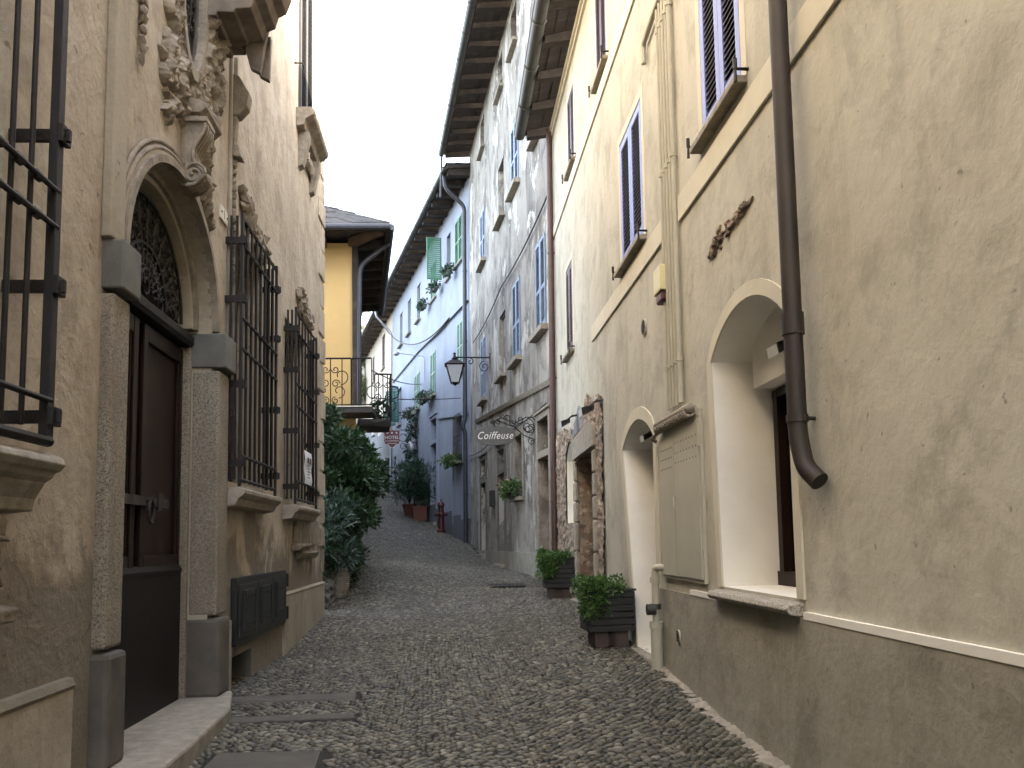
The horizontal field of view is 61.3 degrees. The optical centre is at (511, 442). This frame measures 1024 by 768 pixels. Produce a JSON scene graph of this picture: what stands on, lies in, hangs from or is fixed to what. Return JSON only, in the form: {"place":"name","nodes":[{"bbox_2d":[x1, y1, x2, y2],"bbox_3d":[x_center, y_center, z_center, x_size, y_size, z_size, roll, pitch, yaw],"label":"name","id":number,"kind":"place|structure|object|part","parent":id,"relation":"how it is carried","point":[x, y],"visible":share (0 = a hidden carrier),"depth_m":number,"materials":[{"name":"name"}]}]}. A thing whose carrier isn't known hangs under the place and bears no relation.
{"place":"outdoors","nodes":[
{"label":"outdoors","id":0,"kind":"place"},
{"bbox_2d":[323,0,468,326],"label":"sky","id":1,"kind":"structure","parent":0,"point":[389,65],"materials":[{"name":"white"}]},
{"bbox_2d":[188,488,775,767],"bbox_3d":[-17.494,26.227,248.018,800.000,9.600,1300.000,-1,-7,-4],"label":"street","id":2,"kind":"structure","parent":0,"point":[324,754],"depth_m":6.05,"materials":[{"name":"grey stone"}]},
{"bbox_2d":[0,0,328,767],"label":"palace","id":3,"kind":"structure","parent":2,"relation":"on","point":[162,418],"depth_m":5.93,"materials":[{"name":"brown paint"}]},
{"bbox_2d":[0,0,71,624],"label":"window","id":4,"kind":"structure","parent":3,"relation":"in","point":[24,472],"depth_m":3.62,"materials":[{"name":"paint"}]},
{"bbox_2d":[109,188,193,729],"bbox_3d":[-2.545,-0.009,5.877,0.170,3.758,1.950,-1,-7,-4],"label":"portal door","id":5,"kind":"structure","parent":3,"relation":"in","point":[151,578],"depth_m":6.14,"materials":[{"name":"brown paint"}]},
{"bbox_2d":[219,203,227,226],"bbox_3d":[-2.453,-1.932,7.352,0.026,0.120,0.226,-1,-7,-4],"label":"house number","id":6,"kind":"object","parent":3,"relation":"attached to","point":[223,215],"visible":1,"depth_m":7.32,"materials":[{"name":"white ceramic"}]},
{"bbox_2d":[225,212,281,513],"bbox_3d":[-2.568,-0.635,8.071,0.540,2.559,1.597,-1,-7,-4],"label":"window","id":7,"kind":"structure","parent":3,"relation":"in","point":[239,498],"depth_m":7.84,"materials":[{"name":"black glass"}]},
{"bbox_2d":[282,307,320,559],"bbox_3d":[-2.771,0.016,11.022,0.540,2.930,2.397,-1,-7,-4],"label":"window","id":8,"kind":"structure","parent":3,"relation":"in","point":[305,525],"depth_m":10.47,"materials":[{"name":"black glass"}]},
{"bbox_2d":[304,450,311,485],"bbox_3d":[-2.495,0.320,10.585,0.018,0.399,0.523,-1,-7,-4],"label":"notice","id":9,"kind":"object","parent":3,"relation":"attached to","point":[307,468],"visible":1,"depth_m":10.55,"materials":[{"name":"white paper"}]},
{"bbox_2d":[294,0,328,196],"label":"window","id":10,"kind":"structure","parent":3,"relation":"in","point":[312,149],"depth_m":11.71,"materials":[{"name":"beige stone"}]},
{"bbox_2d":[204,750,320,767],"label":"paving slab","id":11,"kind":"structure","parent":2,"relation":"on","point":[290,759],"depth_m":5.16,"materials":[{"name":"stone"}]},
{"bbox_2d":[229,712,354,723],"bbox_3d":[-1.723,2.037,6.288,1.143,0.077,0.172,0,-7,-9],"label":"slab","id":12,"kind":"object","parent":2,"relation":"on","point":[304,717],"visible":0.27,"depth_m":6.28,"materials":[{"name":"grey stone"}]},
{"bbox_2d":[232,693,355,704],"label":"grooved slab","id":13,"kind":"structure","parent":2,"relation":"on","point":[276,699],"depth_m":6.98,"materials":[{"name":"stone"}]},
{"bbox_2d":[323,566,349,598],"bbox_3d":[-2.952,2.334,14.381,0.510,0.530,0.510,-1,-7,-4],"label":"ribbed pot","id":14,"kind":"object","parent":2,"relation":"on","point":[341,585],"visible":0.41,"depth_m":14.22,"materials":[{"name":"beige ceramic"}]},
{"bbox_2d":[323,567,351,608],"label":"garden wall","id":15,"kind":"structure","parent":2,"relation":"on","point":[331,596],"depth_m":13.70,"materials":[{"name":"grey stone"}]},
{"bbox_2d":[323,485,364,579],"bbox_3d":[-3.022,1.709,14.159,1.273,2.019,2.202,-1,-7,-4],"label":"oleander bush","id":16,"kind":"object","parent":2,"relation":"on","point":[334,513],"visible":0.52,"depth_m":13.89,"materials":[{"name":"green plant"}]},
{"bbox_2d":[323,517,370,582],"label":"shrubs","id":17,"kind":"object","parent":2,"relation":"on","point":[363,555],"visible":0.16,"depth_m":14.70,"materials":[{"name":"green plant"}]},
{"bbox_2d":[323,400,393,561],"bbox_3d":[-3.380,1.054,15.825,2.436,3.365,3.740,-1,-7,-4],"label":"laurel bush","id":18,"kind":"object","parent":2,"relation":"on","point":[353,465],"visible":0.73,"depth_m":14.88,"materials":[{"name":"green plant"}]},
{"bbox_2d":[323,205,399,432],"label":"yellow house","id":19,"kind":"structure","parent":2,"relation":"on","point":[358,251],"depth_m":19.23,"materials":[{"name":"paint"}]},
{"bbox_2d":[372,397,390,418],"bbox_3d":[-2.984,-0.733,19.635,0.504,0.669,0.810,-1,-7,-4],"label":"balcony plant","id":20,"kind":"object","parent":19,"relation":"on","point":[381,408],"visible":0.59,"depth_m":19.57,"materials":[{"name":"green plant"}]},
{"bbox_2d":[357,312,370,421],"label":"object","id":21,"kind":"object","parent":2,"relation":"on","point":[363,365],"visible":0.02,"depth_m":59.83,"materials":[{"name":"green plant"}]},
{"bbox_2d":[362,311,392,491],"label":"cream house","id":22,"kind":"structure","parent":2,"relation":"on","point":[377,342],"depth_m":51.49,"materials":[{"name":"beige paint"}]},
{"bbox_2d":[380,335,384,371],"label":"window","id":23,"kind":"structure","parent":22,"relation":"in","point":[383,367],"depth_m":51.06,"materials":[{"name":"grey paint"}]},
{"bbox_2d":[381,317,449,344],"bbox_3d":[-4.743,-5.571,39.931,0.060,3.662,15.122,1,-7,-18],"label":"overhead cable","id":24,"kind":"object","parent":22,"relation":"attached to","point":[421,341],"visible":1,"depth_m":37.10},
{"bbox_2d":[385,458,423,515],"bbox_3d":[-4.372,1.803,37.399,2.059,2.736,2.168,-6,-8,36],"label":"potted plant","id":25,"kind":"object","parent":2,"relation":"on","point":[408,509],"visible":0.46,"depth_m":37.18,"materials":[{"name":"plant"}]},
{"bbox_2d":[394,454,435,520],"bbox_3d":[-3.807,1.856,36.101,2.261,2.845,1.986,-1,-7,-4],"label":"potted plant","id":26,"kind":"object","parent":2,"relation":"on","point":[421,490],"visible":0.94,"depth_m":35.76,"materials":[{"name":"plant"}]},
{"bbox_2d":[384,162,470,543],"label":"blue house","id":27,"kind":"structure","parent":2,"relation":"on","point":[438,237],"depth_m":34.11,"materials":[{"name":"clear paint"}]},
{"bbox_2d":[385,386,400,427],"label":"window","id":28,"kind":"structure","parent":27,"relation":"in","point":[394,413],"depth_m":43.75,"materials":[{"name":"green wood"}]},
{"bbox_2d":[372,370,419,384],"bbox_3d":[-3.997,-2.314,31.397,0.032,2.063,13.289,-1,-7,0],"label":"overhead cable","id":29,"kind":"object","parent":27,"relation":"attached to","point":[397,381],"visible":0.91,"depth_m":30.47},
{"bbox_2d":[397,314,402,348],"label":"window","id":30,"kind":"structure","parent":27,"relation":"in","point":[399,346],"depth_m":44.88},
{"bbox_2d":[384,429,418,448],"bbox_3d":[-4.947,-0.128,38.672,1.585,0.890,0.050,-1,-7,-4],"label":"hotel sign","id":31,"kind":"object","parent":27,"relation":"attached to","point":[392,439],"visible":0.98,"depth_m":38.64,"materials":[{"name":"red metal"}]},
{"bbox_2d":[404,301,410,337],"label":"window","id":32,"kind":"structure","parent":27,"relation":"in","point":[408,333],"depth_m":42.49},
{"bbox_2d":[399,406,418,420],"bbox_3d":[-4.645,-1.309,39.632,0.997,0.640,2.485,1,-7,-19],"label":"flower box","id":33,"kind":"object","parent":27,"relation":"attached to","point":[407,414],"visible":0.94,"depth_m":39.20,"materials":[{"name":"green plant"}]},
{"bbox_2d":[394,351,424,380],"bbox_3d":[-4.476,-3.297,37.631,1.374,1.277,0.256,1,-7,-21],"label":"wall lamp","id":34,"kind":"object","parent":27,"relation":"attached to","point":[396,353],"visible":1,"depth_m":37.62,"materials":[{"name":"metal"}]},
{"bbox_2d":[403,416,417,503],"bbox_3d":[-4.482,0.984,39.057,0.976,4.387,1.099,-1,-7,-4],"label":"climbing vine","id":35,"kind":"object","parent":27,"relation":"attached to","point":[407,454],"visible":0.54,"depth_m":39.03,"materials":[{"name":"green plant"}]},
{"bbox_2d":[407,438,416,454],"bbox_3d":[-4.486,0.220,39.000,0.453,0.805,0.417,2,-7,-28],"label":"wall lamp","id":36,"kind":"object","parent":27,"relation":"attached to","point":[412,445],"depth_m":38.87,"materials":[{"name":"glass"}]},
{"bbox_2d":[372,397,459,399],"bbox_3d":[-2.910,-1.415,27.610,0.032,0.963,6.362,-4,-7,20],"label":"overhead cable","id":37,"kind":"object","parent":27,"relation":"attached to","point":[419,399],"visible":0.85,"depth_m":27.54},
{"bbox_2d":[413,371,419,410],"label":"window","id":38,"kind":"structure","parent":27,"relation":"in","point":[417,389],"depth_m":39.47,"materials":[{"name":"green wood"}]},
{"bbox_2d":[413,284,420,324],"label":"window","id":39,"kind":"structure","parent":27,"relation":"in","point":[417,320],"depth_m":39.77,"materials":[{"name":"stone"}]},
{"bbox_2d":[416,297,428,312],"bbox_3d":[-3.851,-5.872,36.988,0.569,0.580,0.999,1,-7,-19],"label":"flower pot","id":40,"kind":"object","parent":27,"relation":"on","point":[422,304],"visible":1,"depth_m":36.80,"materials":[{"name":"green stone"}]},
{"bbox_2d":[412,389,435,405],"bbox_3d":[-3.626,-1.868,36.112,0.878,0.679,2.188,1,-7,-16],"label":"flower box","id":41,"kind":"object","parent":27,"relation":"attached to","point":[427,395],"visible":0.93,"depth_m":35.72,"materials":[{"name":"green plant"}]},
{"bbox_2d":[392,300,468,382],"bbox_3d":[-3.986,-4.058,38.283,0.072,0.404,17.497,1,-7,-16],"label":"overhead cable","id":42,"kind":"object","parent":27,"relation":"attached to","point":[457,311],"visible":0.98,"depth_m":35.99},
{"bbox_2d":[428,280,436,304],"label":"window","id":43,"kind":"structure","parent":27,"relation":"in","point":[434,295],"depth_m":36.24,"materials":[{"name":"green"}]},
{"bbox_2d":[425,280,440,293],"bbox_3d":[-3.147,-6.205,34.578,0.612,0.565,0.959,0,-7,-14],"label":"flower pot","id":44,"kind":"object","parent":27,"relation":"on","point":[433,287],"visible":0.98,"depth_m":34.37,"materials":[{"name":"green plant"}]},
{"bbox_2d":[430,350,435,398],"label":"window","id":45,"kind":"structure","parent":27,"relation":"in","point":[433,371],"depth_m":35.85,"materials":[{"name":"green wood"}]},
{"bbox_2d":[428,412,437,525],"bbox_3d":[-3.181,1.180,35.303,0.450,4.661,1.540,1,-7,-16],"label":"door","id":46,"kind":"structure","parent":27,"relation":"in","point":[434,443],"depth_m":35.00,"materials":[{"name":"paint"}]},
{"bbox_2d":[426,237,450,282],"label":"window","id":47,"kind":"structure","parent":27,"relation":"in","point":[430,244],"depth_m":33.64,"materials":[{"name":"green wood"}]},
{"bbox_2d":[439,262,454,278],"bbox_3d":[-2.441,-6.372,32.046,0.542,0.596,0.928,1,-7,-21],"label":"flower pot","id":48,"kind":"object","parent":27,"relation":"on","point":[446,271],"visible":1,"depth_m":31.89,"materials":[{"name":"green plant"}]},
{"bbox_2d":[436,451,461,469],"bbox_3d":[-2.142,0.665,30.938,0.895,0.622,1.922,1,-7,-19],"label":"flower box","id":49,"kind":"object","parent":27,"relation":"attached to","point":[450,460],"visible":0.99,"depth_m":30.59,"materials":[{"name":"green plant"}]},
{"bbox_2d":[452,213,461,270],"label":"window","id":50,"kind":"structure","parent":27,"relation":"in","point":[459,259],"depth_m":31.67,"materials":[{"name":"green wood"}]},
{"bbox_2d":[452,410,462,465],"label":"window","id":51,"kind":"structure","parent":27,"relation":"in","point":[456,419],"depth_m":30.85,"materials":[{"name":"grey stone"}]},
{"bbox_2d":[457,319,462,372],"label":"window","id":52,"kind":"structure","parent":27,"relation":"in","point":[459,325],"depth_m":31.07,"materials":[{"name":"green wood"}]},
{"bbox_2d":[434,500,447,531],"bbox_3d":[-2.641,2.746,32.160,0.512,1.220,0.340,-1,-7,-4],"label":"fire hydrant","id":53,"kind":"object","parent":2,"relation":"on","point":[440,514],"visible":0.99,"depth_m":32.06,"materials":[{"name":"red metal"}]},
{"bbox_2d":[438,0,551,577],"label":"grey house","id":54,"kind":"structure","parent":2,"relation":"on","point":[507,186],"depth_m":22.38,"materials":[{"name":"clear paint"}]},
{"bbox_2d":[445,352,489,385],"bbox_3d":[-1.264,-2.103,24.794,1.334,0.973,0.580,-1,-7,-4],"label":"street lamp","id":55,"kind":"object","parent":54,"relation":"attached to","point":[454,365],"visible":1,"depth_m":24.59,"materials":[{"name":"black metal"}]},
{"bbox_2d":[475,206,485,272],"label":"window","id":56,"kind":"structure","parent":54,"relation":"in","point":[482,259],"depth_m":26.57,"materials":[{"name":"blue wood"}]},
{"bbox_2d":[476,143,484,160],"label":"window","id":57,"kind":"structure","parent":54,"relation":"in","point":[481,148],"depth_m":26.89,"materials":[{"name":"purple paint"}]},
{"bbox_2d":[476,334,486,406],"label":"window","id":58,"kind":"structure","parent":54,"relation":"in","point":[483,399],"depth_m":26.07,"materials":[{"name":"blue wood"}]},
{"bbox_2d":[477,452,486,558],"bbox_3d":[-0.830,1.969,25.888,0.435,3.232,1.440,0,-7,-10],"label":"door","id":59,"kind":"structure","parent":54,"relation":"in","point":[483,456],"depth_m":25.41,"materials":[{"name":"purple paint"}]},
{"bbox_2d":[489,490,494,506],"bbox_3d":[-0.556,1.557,23.870,0.128,0.440,0.360,0,-7,-10],"label":"letterbox","id":60,"kind":"object","parent":54,"relation":"attached to","point":[491,498],"visible":1,"depth_m":23.71,"materials":[{"name":"grey paint"}]},
{"bbox_2d":[493,83,502,105],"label":"window","id":61,"kind":"structure","parent":54,"relation":"in","point":[500,85],"depth_m":23.42,"materials":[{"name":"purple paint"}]},
{"bbox_2d":[492,212,504,231],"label":"window","id":62,"kind":"structure","parent":54,"relation":"in","point":[500,217],"depth_m":22.94,"materials":[{"name":"stone"}]},
{"bbox_2d":[493,445,505,567],"bbox_3d":[-0.241,1.702,22.486,0.438,3.401,1.340,0,-7,-10],"label":"door","id":63,"kind":"structure","parent":54,"relation":"in","point":[502,471],"depth_m":22.47,"materials":[{"name":"blue paint"}]},
{"bbox_2d":[493,313,506,383],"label":"window","id":64,"kind":"structure","parent":54,"relation":"in","point":[501,376],"depth_m":23.02,"materials":[{"name":"grey paint"}]},
{"bbox_2d":[474,413,534,444],"bbox_3d":[-0.137,-0.240,18.239,1.347,0.748,0.037,-1,-7,-4],"label":"shop sign","id":65,"kind":"object","parent":54,"relation":"attached to","point":[495,435],"visible":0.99,"depth_m":18.21,"materials":[{"name":"grey metal"}]},
{"bbox_2d":[468,402,546,456],"bbox_3d":[-0.400,-0.127,23.069,0.032,0.284,12.575,0,-7,-10],"label":"overhead cable","id":66,"kind":"object","parent":54,"relation":"attached to","point":[543,405],"visible":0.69,"depth_m":19.45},
{"bbox_2d":[496,477,521,500],"bbox_3d":[-0.046,1.093,20.022,0.647,0.576,1.306,0,-7,-15],"label":"flower box","id":67,"kind":"object","parent":54,"relation":"on","point":[507,490],"visible":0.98,"depth_m":19.74,"materials":[{"name":"green plant"}]},
{"bbox_2d":[473,195,546,342],"bbox_3d":[-0.285,-4.037,22.634,0.036,0.330,11.711,0,-7,-10],"label":"overhead cable","id":68,"kind":"object","parent":54,"relation":"attached to","point":[515,262],"visible":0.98,"depth_m":20.28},
{"bbox_2d":[505,27,517,62],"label":"window","id":69,"kind":"structure","parent":54,"relation":"in","point":[514,39],"depth_m":21.34,"materials":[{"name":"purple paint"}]},
{"bbox_2d":[505,119,519,202],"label":"window","id":70,"kind":"structure","parent":54,"relation":"in","point":[515,181],"depth_m":21.00,"materials":[{"name":"blue wood"}]},
{"bbox_2d":[506,276,521,369],"bbox_3d":[0.048,-2.838,20.580,0.211,2.020,1.280,0,-7,-10],"label":"window","id":71,"kind":"structure","parent":54,"relation":"in","point":[516,358],"depth_m":20.54,"materials":[{"name":"blue wood"}]},
{"bbox_2d":[508,425,523,502],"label":"window","id":72,"kind":"structure","parent":54,"relation":"in","point":[519,498],"depth_m":19.65,"materials":[{"name":"grey stone"}]},
{"bbox_2d":[526,139,538,151],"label":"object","id":73,"kind":"structure","parent":54,"relation":"in","point":[531,144],"depth_m":18.49,"materials":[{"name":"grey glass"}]},
{"bbox_2d":[528,233,547,342],"bbox_3d":[0.532,-3.170,17.784,0.211,2.020,1.280,0,-7,-10],"label":"window","id":74,"kind":"structure","parent":54,"relation":"in","point":[540,329],"depth_m":17.72,"materials":[{"name":"blue wood"}]},
{"bbox_2d":[531,404,551,577],"bbox_3d":[0.665,1.106,17.252,0.438,3.557,1.390,0,-7,-10],"label":"door","id":75,"kind":"structure","parent":54,"relation":"in","point":[544,411],"depth_m":17.39,"materials":[{"name":"grey stone"}]},
{"bbox_2d":[491,584,525,587],"bbox_3d":[-0.071,2.576,15.439,0.600,0.048,0.600,-1,-7,-4],"label":"manhole cover","id":76,"kind":"object","parent":2,"relation":"on","point":[510,586],"visible":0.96,"depth_m":15.16,"materials":[{"name":"black metal"}]},
{"bbox_2d":[535,547,574,597],"bbox_3d":[0.665,2.044,13.617,0.680,0.799,0.703,-1,-7,-2],"label":"wooden planter","id":77,"kind":"object","parent":2,"relation":"on","point":[556,569],"visible":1,"depth_m":13.41,"materials":[{"name":"wood"}]},
{"bbox_2d":[571,572,635,647],"bbox_3d":[0.982,1.782,9.286,0.707,0.783,0.762,-1,-7,-6],"label":"wooden planter","id":78,"kind":"object","parent":2,"relation":"on","point":[606,609],"visible":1,"depth_m":9.06,"materials":[{"name":"wood"}]},
{"bbox_2d":[514,0,1023,767],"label":"cream house","id":79,"kind":"structure","parent":2,"relation":"on","point":[830,192],"depth_m":4.70,"materials":[{"name":"beige paint"}]},
{"bbox_2d":[560,250,574,364],"bbox_3d":[0.917,-2.212,14.319,0.155,1.670,1.026,-1,-7,-4],"label":"window","id":80,"kind":"structure","parent":79,"relation":"in","point":[569,298],"depth_m":14.29,"materials":[{"name":"beige glass"}]},
{"bbox_2d":[559,414,576,427],"bbox_3d":[0.867,-0.328,13.226,0.269,0.204,0.265,-1,-7,-4],"label":"floodlight","id":81,"kind":"object","parent":79,"relation":"attached to","point":[562,423],"visible":1,"depth_m":13.12,"materials":[{"name":"black metal"}]},
{"bbox_2d":[561,73,575,183],"bbox_3d":[0.928,-5.122,14.144,0.153,1.450,0.990,-1,-7,-4],"label":"window","id":82,"kind":"structure","parent":79,"relation":"in","point":[570,107],"depth_m":14.09,"materials":[{"name":"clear glass"}]},
{"bbox_2d":[579,398,602,416],"bbox_3d":[1.011,-0.441,10.966,0.304,0.229,0.299,-1,-7,-4],"label":"floodlight","id":83,"kind":"object","parent":79,"relation":"attached to","point":[584,410],"visible":1,"depth_m":10.85,"materials":[{"name":"black metal"}]},
{"bbox_2d":[588,0,608,97],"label":"window","id":84,"kind":"structure","parent":79,"relation":"in","point":[600,6],"depth_m":11.31,"materials":[{"name":"beige glass"}]},
{"bbox_2d":[612,83,646,279],"bbox_3d":[1.367,-2.784,9.422,0.365,1.670,1.394,-1,-7,-4],"label":"window","id":85,"kind":"structure","parent":79,"relation":"in","point":[634,134],"depth_m":9.35,"materials":[{"name":"blue wood"}]},
{"bbox_2d":[620,406,661,664],"bbox_3d":[1.352,0.929,9.005,0.281,2.600,1.756,-1,-7,-4],"label":"door","id":86,"kind":"structure","parent":79,"relation":"in","point":[642,413],"depth_m":8.84,"materials":[{"name":"brown paint"}]},
{"bbox_2d":[640,430,652,441],"bbox_3d":[1.453,-0.084,9.054,0.198,0.153,0.198,-1,-7,-4],"label":"floodlight","id":87,"kind":"object","parent":79,"relation":"attached to","point":[649,434],"visible":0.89,"depth_m":8.98,"materials":[{"name":"black metal"}]},
{"bbox_2d":[653,264,665,305],"bbox_3d":[1.362,-1.423,7.839,0.103,0.327,0.260,-1,-7,-4],"label":"alarm box","id":88,"kind":"object","parent":79,"relation":"attached to","point":[659,282],"visible":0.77,"depth_m":7.75,"materials":[{"name":"beige plastic"}]},
{"bbox_2d":[650,403,707,583],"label":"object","id":89,"kind":"object","parent":79,"relation":"attached to","point":[683,503],"visible":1,"depth_m":7.14,"materials":[{"name":"beige paint"}]},
{"bbox_3d":[1.388,0.570,7.678,0.030,1.210,0.502,-1,-7,-4],"label":"cabinet door","id":90,"kind":"part","parent":89,"relation":"part of","materials":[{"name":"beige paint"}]},
{"bbox_3d":[1.432,0.487,7.053,0.030,1.230,0.742,-1,-7,-4],"label":"cabinet door","id":91,"kind":"part","parent":89,"relation":"part of","materials":[{"name":"beige paint"}]},
{"bbox_2d":[686,0,748,158],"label":"window","id":92,"kind":"structure","parent":79,"relation":"in","point":[730,70],"depth_m":6.35,"materials":[{"name":"purple wood"}]},
{"bbox_2d":[706,278,805,616],"bbox_3d":[1.767,0.002,5.725,0.638,2.125,1.652,-1,-7,-4],"label":"arched window","id":93,"kind":"structure","parent":79,"relation":"in","point":[768,373],"depth_m":6.18,"materials":[{"name":"beige paint"}]},
{"bbox_2d":[767,340,783,358],"bbox_3d":[1.832,-0.658,5.727,0.234,0.178,0.232,-1,-7,-4],"label":"floodlight","id":94,"kind":"object","parent":79,"relation":"attached to","point":[776,348],"visible":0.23,"depth_m":5.66,"materials":[{"name":"black metal"}]}
]}

